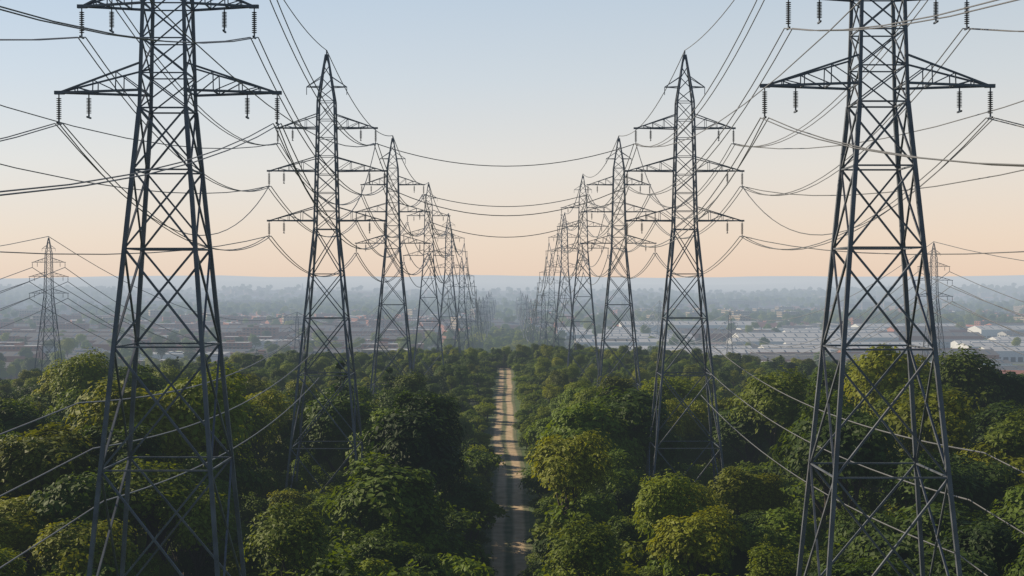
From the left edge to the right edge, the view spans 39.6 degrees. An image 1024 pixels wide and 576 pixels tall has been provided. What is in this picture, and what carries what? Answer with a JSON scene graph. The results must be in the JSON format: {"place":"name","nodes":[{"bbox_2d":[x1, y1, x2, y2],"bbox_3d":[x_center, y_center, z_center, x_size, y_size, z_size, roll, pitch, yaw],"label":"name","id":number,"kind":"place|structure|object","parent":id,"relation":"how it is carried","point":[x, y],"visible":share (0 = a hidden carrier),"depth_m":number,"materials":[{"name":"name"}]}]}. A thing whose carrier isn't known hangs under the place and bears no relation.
{"place":"outdoors","nodes":[
{"label":"outdoors","id":0,"kind":"place"},
{"bbox_2d":[0,286,1023,379],"bbox_3d":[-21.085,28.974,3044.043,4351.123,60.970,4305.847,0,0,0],"label":"town","id":1,"kind":"object","parent":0,"point":[790,335],"visible":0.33,"depth_m":1709.03},
{"bbox_2d":[0,275,1023,575],"bbox_3d":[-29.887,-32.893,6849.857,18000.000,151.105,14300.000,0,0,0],"label":"hills","id":2,"kind":"structure","parent":0,"point":[710,283],"depth_m":7813.84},
{"bbox_2d":[29,237,68,370],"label":"pylon","id":3,"kind":"object","parent":2,"relation":"on","point":[51,286],"visible":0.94,"depth_m":439.28,"materials":[{"name":"metal"}]},
{"bbox_2d":[54,0,281,575],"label":"pylon","id":4,"kind":"object","parent":2,"relation":"on","point":[135,324],"visible":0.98,"depth_m":80.57,"materials":[{"name":"metal"}]},
{"bbox_2d":[0,0,1023,575],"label":"power lines","id":5,"kind":"structure","parent":4,"relation":"attached to","point":[516,236],"depth_m":99.55,"materials":[{"name":"silver metal"}]},
{"bbox_2d":[287,313,306,352],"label":"pylon","id":6,"kind":"object","parent":2,"relation":"on","point":[298,324],"visible":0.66,"depth_m":899.15,"materials":[{"name":"metal"}]},
{"bbox_2d":[267,51,386,494],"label":"pylon","id":7,"kind":"object","parent":2,"relation":"on","point":[309,288],"visible":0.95,"depth_m":162.53,"materials":[{"name":"metal"}]},
{"bbox_2d":[355,136,430,394],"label":"pylon","id":8,"kind":"object","parent":2,"relation":"on","point":[378,339],"visible":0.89,"depth_m":257.46,"materials":[{"name":"metal"}]},
{"bbox_2d":[403,183,453,375],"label":"pylon","id":9,"kind":"object","parent":2,"relation":"on","point":[418,319],"visible":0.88,"depth_m":377.91,"materials":[{"name":"metal"}]},
{"bbox_2d":[430,214,467,353],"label":"pylon","id":10,"kind":"object","parent":2,"relation":"on","point":[455,313],"visible":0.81,"depth_m":509.11,"materials":[{"name":"metal"}]},
{"bbox_2d":[447,258,476,348],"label":"pylon","id":11,"kind":"object","parent":2,"relation":"on","point":[461,306],"visible":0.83,"depth_m":655.47,"materials":[{"name":"metal"}]},
{"bbox_2d":[459,288,478,351],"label":"pylon","id":12,"kind":"object","parent":2,"relation":"on","point":[470,319],"visible":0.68,"depth_m":804.97,"materials":[{"name":"metal"}]},
{"bbox_2d":[468,303,486,348],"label":"pylon","id":13,"kind":"object","parent":2,"relation":"on","point":[477,325],"visible":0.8,"depth_m":968.30,"materials":[{"name":"metal"}]},
{"bbox_2d":[472,298,487,347],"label":"pylon","id":14,"kind":"object","parent":2,"relation":"on","point":[480,322],"visible":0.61,"depth_m":1119.11,"materials":[{"name":"metal"}]},
{"bbox_2d":[479,299,489,333],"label":"pylon","id":15,"kind":"object","parent":2,"relation":"on","point":[482,317],"visible":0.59,"depth_m":1303.76,"materials":[{"name":"metal"}]},
{"bbox_2d":[480,296,492,329],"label":"pylon","id":16,"kind":"object","parent":2,"relation":"on","point":[487,310],"visible":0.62,"depth_m":1505.87,"materials":[{"name":"metal"}]},
{"bbox_2d":[0,352,1001,575],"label":"forest","id":17,"kind":"object","parent":2,"relation":"on","point":[457,553],"visible":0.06,"depth_m":138.51,"materials":[{"name":"green plant"}]},
{"bbox_2d":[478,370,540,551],"bbox_3d":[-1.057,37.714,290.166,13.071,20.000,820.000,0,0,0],"label":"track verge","id":18,"kind":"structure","parent":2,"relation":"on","point":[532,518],"depth_m":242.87,"materials":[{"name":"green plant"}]},
{"bbox_2d":[485,368,533,575],"bbox_3d":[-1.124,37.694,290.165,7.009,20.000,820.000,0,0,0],"label":"dirt track","id":19,"kind":"structure","parent":2,"relation":"on","point":[508,547],"depth_m":194.55,"materials":[{"name":"beige soil"}]},
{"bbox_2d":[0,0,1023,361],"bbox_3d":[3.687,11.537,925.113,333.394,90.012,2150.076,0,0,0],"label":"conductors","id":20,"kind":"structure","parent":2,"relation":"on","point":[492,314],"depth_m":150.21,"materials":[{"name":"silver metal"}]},
{"bbox_2d":[517,296,526,325],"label":"pylon","id":21,"kind":"object","parent":2,"relation":"on","point":[522,307],"visible":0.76,"depth_m":1703.89,"materials":[{"name":"metal"}]},
{"bbox_2d":[520,300,534,329],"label":"pylon","id":22,"kind":"object","parent":2,"relation":"on","point":[527,313],"visible":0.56,"depth_m":1304.79,"materials":[{"name":"metal"}]},
{"bbox_2d":[522,300,537,343],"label":"pylon","id":23,"kind":"object","parent":2,"relation":"on","point":[530,323],"visible":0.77,"depth_m":1126.10,"materials":[{"name":"metal"}]},
{"bbox_2d":[525,301,543,344],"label":"pylon","id":24,"kind":"object","parent":2,"relation":"on","point":[535,324],"visible":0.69,"depth_m":962.03,"materials":[{"name":"metal"}]},
{"bbox_2d":[531,290,553,345],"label":"pylon","id":25,"kind":"object","parent":2,"relation":"on","point":[542,307],"visible":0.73,"depth_m":798.82,"materials":[{"name":"metal"}]},
{"bbox_2d":[537,254,566,345],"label":"pylon","id":26,"kind":"object","parent":2,"relation":"on","point":[550,279],"visible":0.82,"depth_m":655.91,"materials":[{"name":"metal"}]},
{"bbox_2d":[548,213,581,349],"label":"pylon","id":27,"kind":"object","parent":2,"relation":"on","point":[559,298],"visible":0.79,"depth_m":505.61,"materials":[{"name":"metal"}]},
{"bbox_2d":[557,176,608,380],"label":"pylon","id":28,"kind":"object","parent":2,"relation":"on","point":[590,296],"visible":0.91,"depth_m":371.86,"materials":[{"name":"metal"}]},
{"bbox_2d":[581,136,656,390],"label":"pylon","id":29,"kind":"object","parent":2,"relation":"on","point":[630,304],"visible":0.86,"depth_m":257.63,"materials":[{"name":"metal"}]},
{"bbox_2d":[654,301,665,337],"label":"pylon","id":30,"kind":"object","parent":2,"relation":"on","point":[659,317],"visible":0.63,"depth_m":1450.51,"materials":[{"name":"metal"}]},
{"bbox_2d":[625,50,743,483],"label":"pylon","id":31,"kind":"object","parent":2,"relation":"on","point":[663,337],"visible":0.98,"depth_m":162.69,"materials":[{"name":"metal"}]},
{"bbox_2d":[721,312,737,354],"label":"pylon","id":32,"kind":"object","parent":2,"relation":"on","point":[730,330],"visible":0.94,"depth_m":930.35,"materials":[{"name":"metal"}]},
{"bbox_2d":[760,0,995,575],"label":"pylon","id":33,"kind":"object","parent":2,"relation":"on","point":[902,247],"visible":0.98,"depth_m":77.70,"materials":[{"name":"metal"}]},
{"bbox_2d":[914,243,952,364],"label":"pylon","id":34,"kind":"object","parent":2,"relation":"on","point":[936,287],"visible":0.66,"depth_m":455.25,"materials":[{"name":"metal"}]},
{"bbox_2d":[0,0,1023,277],"label":"sky","id":35,"kind":"structure","parent":0,"point":[498,83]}
]}

